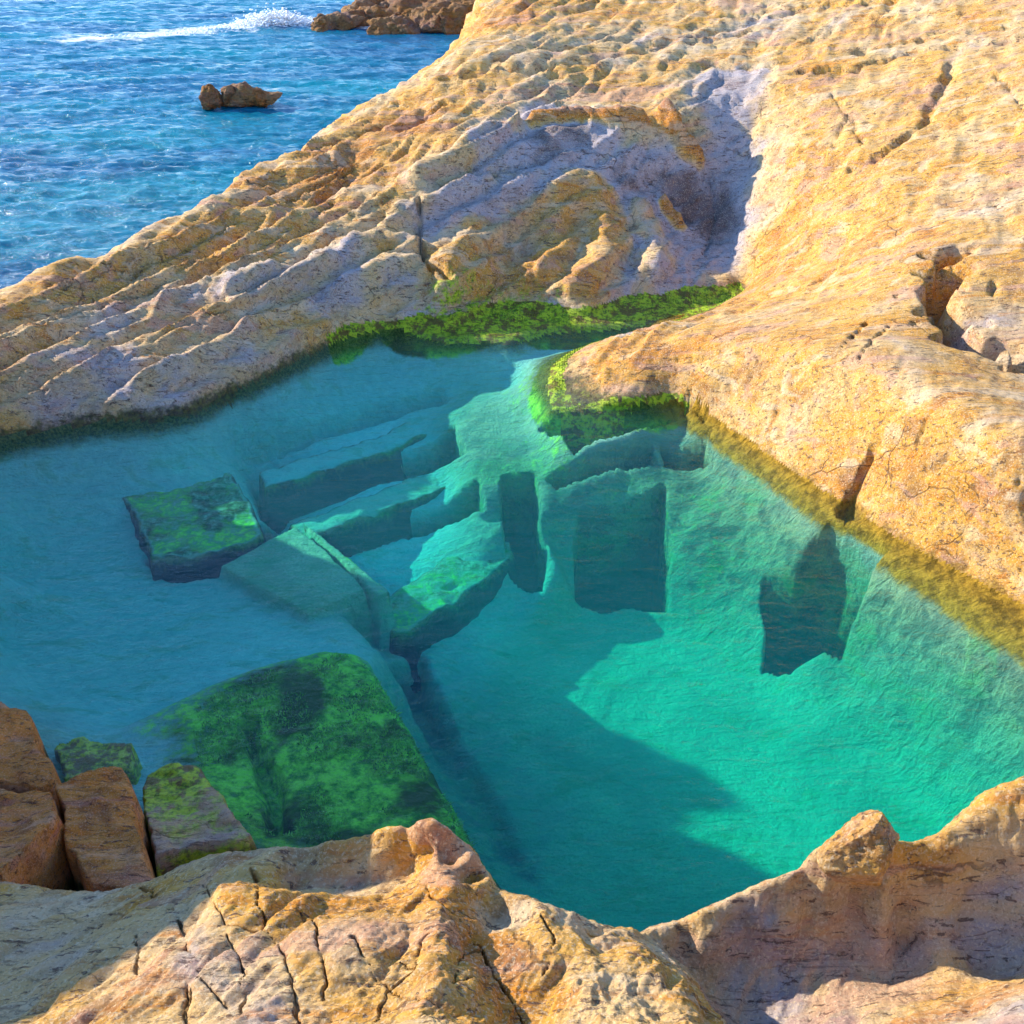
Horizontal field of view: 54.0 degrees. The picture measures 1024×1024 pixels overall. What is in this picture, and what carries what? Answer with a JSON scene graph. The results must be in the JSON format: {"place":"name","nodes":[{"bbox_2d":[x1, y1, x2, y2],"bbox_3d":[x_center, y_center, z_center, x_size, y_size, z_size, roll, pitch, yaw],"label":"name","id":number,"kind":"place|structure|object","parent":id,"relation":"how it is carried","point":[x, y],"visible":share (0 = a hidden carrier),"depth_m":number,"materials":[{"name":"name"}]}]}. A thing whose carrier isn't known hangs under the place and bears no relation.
{"place":"outdoors","nodes":[
{"label":"outdoors","id":0,"kind":"place"},
{"bbox_2d":[0,0,459,288],"bbox_3d":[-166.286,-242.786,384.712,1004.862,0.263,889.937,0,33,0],"label":"sea water","id":1,"kind":"structure","parent":0,"point":[107,144],"depth_m":29.05,"materials":[{"name":"blue liquid"}]},
{"bbox_2d":[198,84,222,109],"bbox_3d":[-8.426,-11.644,28.229,0.612,0.726,0.634,0,33,0],"label":"sea rock","id":2,"kind":"object","parent":1,"relation":"in","point":[210,96],"visible":1,"depth_m":28.03,"materials":[{"name":"brown stone"}]},
{"bbox_2d":[93,3,365,36],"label":"sea foam","id":3,"kind":"object","parent":1,"relation":"on","point":[277,18],"visible":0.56,"depth_m":42.29,"materials":[{"name":"white"}]},
{"bbox_2d":[220,81,282,106],"bbox_3d":[-7.370,-11.820,28.494,1.807,0.788,1.129,0,33,0],"label":"sea rock","id":4,"kind":"object","parent":1,"relation":"in","point":[244,94],"visible":0.97,"depth_m":28.15,"materials":[{"name":"brown stone"}]},
{"bbox_2d":[311,11,366,31],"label":"sea rock","id":5,"kind":"object","parent":1,"relation":"in","point":[336,20],"visible":0.86,"depth_m":41.39,"materials":[{"name":"brown stone"}]},
{"bbox_2d":[341,0,394,12],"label":"sea rock","id":6,"kind":"object","parent":1,"relation":"in","point":[356,4],"visible":0.14,"depth_m":43.38,"materials":[{"name":"brown stone"}]},
{"bbox_2d":[343,4,399,26],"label":"sea rock","id":7,"kind":"object","parent":1,"relation":"in","point":[371,12],"visible":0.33,"depth_m":42.07,"materials":[{"name":"brown stone"}]},
{"bbox_2d":[366,14,420,34],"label":"sea rock","id":8,"kind":"object","parent":1,"relation":"in","point":[396,24],"visible":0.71,"depth_m":40.29,"materials":[{"name":"brown stone"}]},
{"bbox_2d":[379,0,468,17],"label":"sea rock","id":9,"kind":"object","parent":1,"relation":"in","point":[404,7],"visible":0.25,"depth_m":42.94,"materials":[{"name":"brown stone"}]},
{"bbox_2d":[410,0,474,34],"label":"sea rock","id":10,"kind":"object","parent":1,"relation":"in","point":[449,19],"visible":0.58,"depth_m":40.63,"materials":[{"name":"brown stone"}]},
{"bbox_2d":[0,0,784,435],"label":"ridge terrain","id":11,"kind":"structure","parent":0,"point":[576,164],"depth_m":15.11,"materials":[{"name":"stone"}]},
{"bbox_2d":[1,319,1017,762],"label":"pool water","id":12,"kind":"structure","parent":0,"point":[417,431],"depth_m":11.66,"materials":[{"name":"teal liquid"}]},
{"bbox_2d":[0,314,1023,931],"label":"pool floor","id":13,"kind":"structure","parent":0,"point":[618,718],"depth_m":10.21,"materials":[{"name":"teal stone"}]},
{"bbox_2d":[0,701,61,814],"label":"cut block","id":14,"kind":"object","parent":13,"relation":"on","point":[26,764],"depth_m":6.79,"materials":[{"name":"brown stone"}]},
{"bbox_2d":[0,788,75,890],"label":"cut block","id":15,"kind":"object","parent":13,"relation":"on","point":[32,845],"depth_m":6.16,"materials":[{"name":"brown stone"}]},
{"bbox_2d":[54,736,142,784],"bbox_3d":[-3.140,2.061,7.632,0.744,0.629,0.576,0,33,0],"label":"cut block","id":16,"kind":"object","parent":13,"relation":"on","point":[77,756],"depth_m":7.48,"materials":[{"name":"green stone"}]},
{"bbox_2d":[55,766,156,891],"bbox_3d":[-2.561,2.293,6.497,0.577,0.836,1.205,-16,36,-23],"label":"cut block","id":17,"kind":"object","parent":13,"relation":"on","point":[107,842],"depth_m":6.30,"materials":[{"name":"brown stone"}]},
{"bbox_2d":[122,473,265,582],"bbox_3d":[-3.557,0.280,11.439,1.548,0.690,2.073,-17,37,-25],"label":"sunken stone","id":18,"kind":"object","parent":13,"relation":"on","point":[204,530],"visible":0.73,"depth_m":11.04,"materials":[{"name":"green stone"}]},
{"bbox_2d":[143,763,256,876],"bbox_3d":[-2.154,2.164,6.912,0.746,0.700,1.162,-15,36,-22],"label":"cut block","id":19,"kind":"object","parent":13,"relation":"on","point":[189,815],"depth_m":6.62,"materials":[{"name":"stone"}]},
{"bbox_2d":[192,653,480,855],"bbox_3d":[-1.342,2.152,7.553,1.710,0.389,3.244,-15,36,-22],"label":"mossy weed","id":20,"kind":"object","parent":13,"relation":"on","point":[321,751],"visible":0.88,"depth_m":8.07,"materials":[{"name":"green plant"}]},
{"bbox_2d":[259,422,426,533],"bbox_3d":[-1.936,-0.546,12.969,3.057,0.689,0.804,-22,39,-30],"label":"sunken stone","id":21,"kind":"object","parent":13,"relation":"on","point":[308,495],"visible":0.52,"depth_m":12.49,"materials":[{"name":"teal stone"}]},
{"bbox_2d":[289,470,445,556],"bbox_3d":[-1.496,0.108,12.161,2.704,0.731,0.741,-22,39,-30],"label":"sunken stone","id":22,"kind":"object","parent":13,"relation":"on","point":[368,523],"visible":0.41,"depth_m":11.81,"materials":[{"name":"teal stone"}]},
{"bbox_2d":[389,541,521,692],"bbox_3d":[-0.693,1.030,11.240,0.957,0.729,2.303,26,41,34],"label":"sunken stone","id":23,"kind":"object","parent":13,"relation":"on","point":[429,609],"visible":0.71,"depth_m":10.86,"materials":[{"name":"teal stone"}]},
{"bbox_2d":[334,284,741,415],"bbox_3d":[0.492,-2.329,13.602,5.970,0.343,3.888,0,33,0],"label":"shore algae","id":24,"kind":"object","parent":13,"relation":"on","point":[739,291],"visible":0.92,"depth_m":14.18,"materials":[{"name":"green plant"}]},
{"bbox_2d":[0,776,1023,1023],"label":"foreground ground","id":25,"kind":"structure","parent":0,"point":[428,920],"depth_m":4.34,"materials":[{"name":"stone"}]},
{"bbox_2d":[816,809,899,885],"bbox_3d":[1.495,1.466,4.376,0.344,0.376,0.273,0,33,0],"label":"rock","id":26,"kind":"object","parent":25,"relation":"on","point":[859,848],"visible":1,"depth_m":4.29,"materials":[{"name":"beige stone"}]},
{"bbox_2d":[545,0,1023,603],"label":"headland terrain","id":27,"kind":"structure","parent":0,"point":[855,346],"depth_m":12.23,"materials":[{"name":"stone"}]},
{"bbox_2d":[612,332,632,338],"bbox_3d":[1.462,-2.202,12.949,0.262,0.161,0.462,25,40,33],"label":"rock","id":28,"kind":"object","parent":27,"relation":"on","point":[623,335],"visible":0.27,"depth_m":12.93,"materials":[{"name":"beige stone"}]}
]}

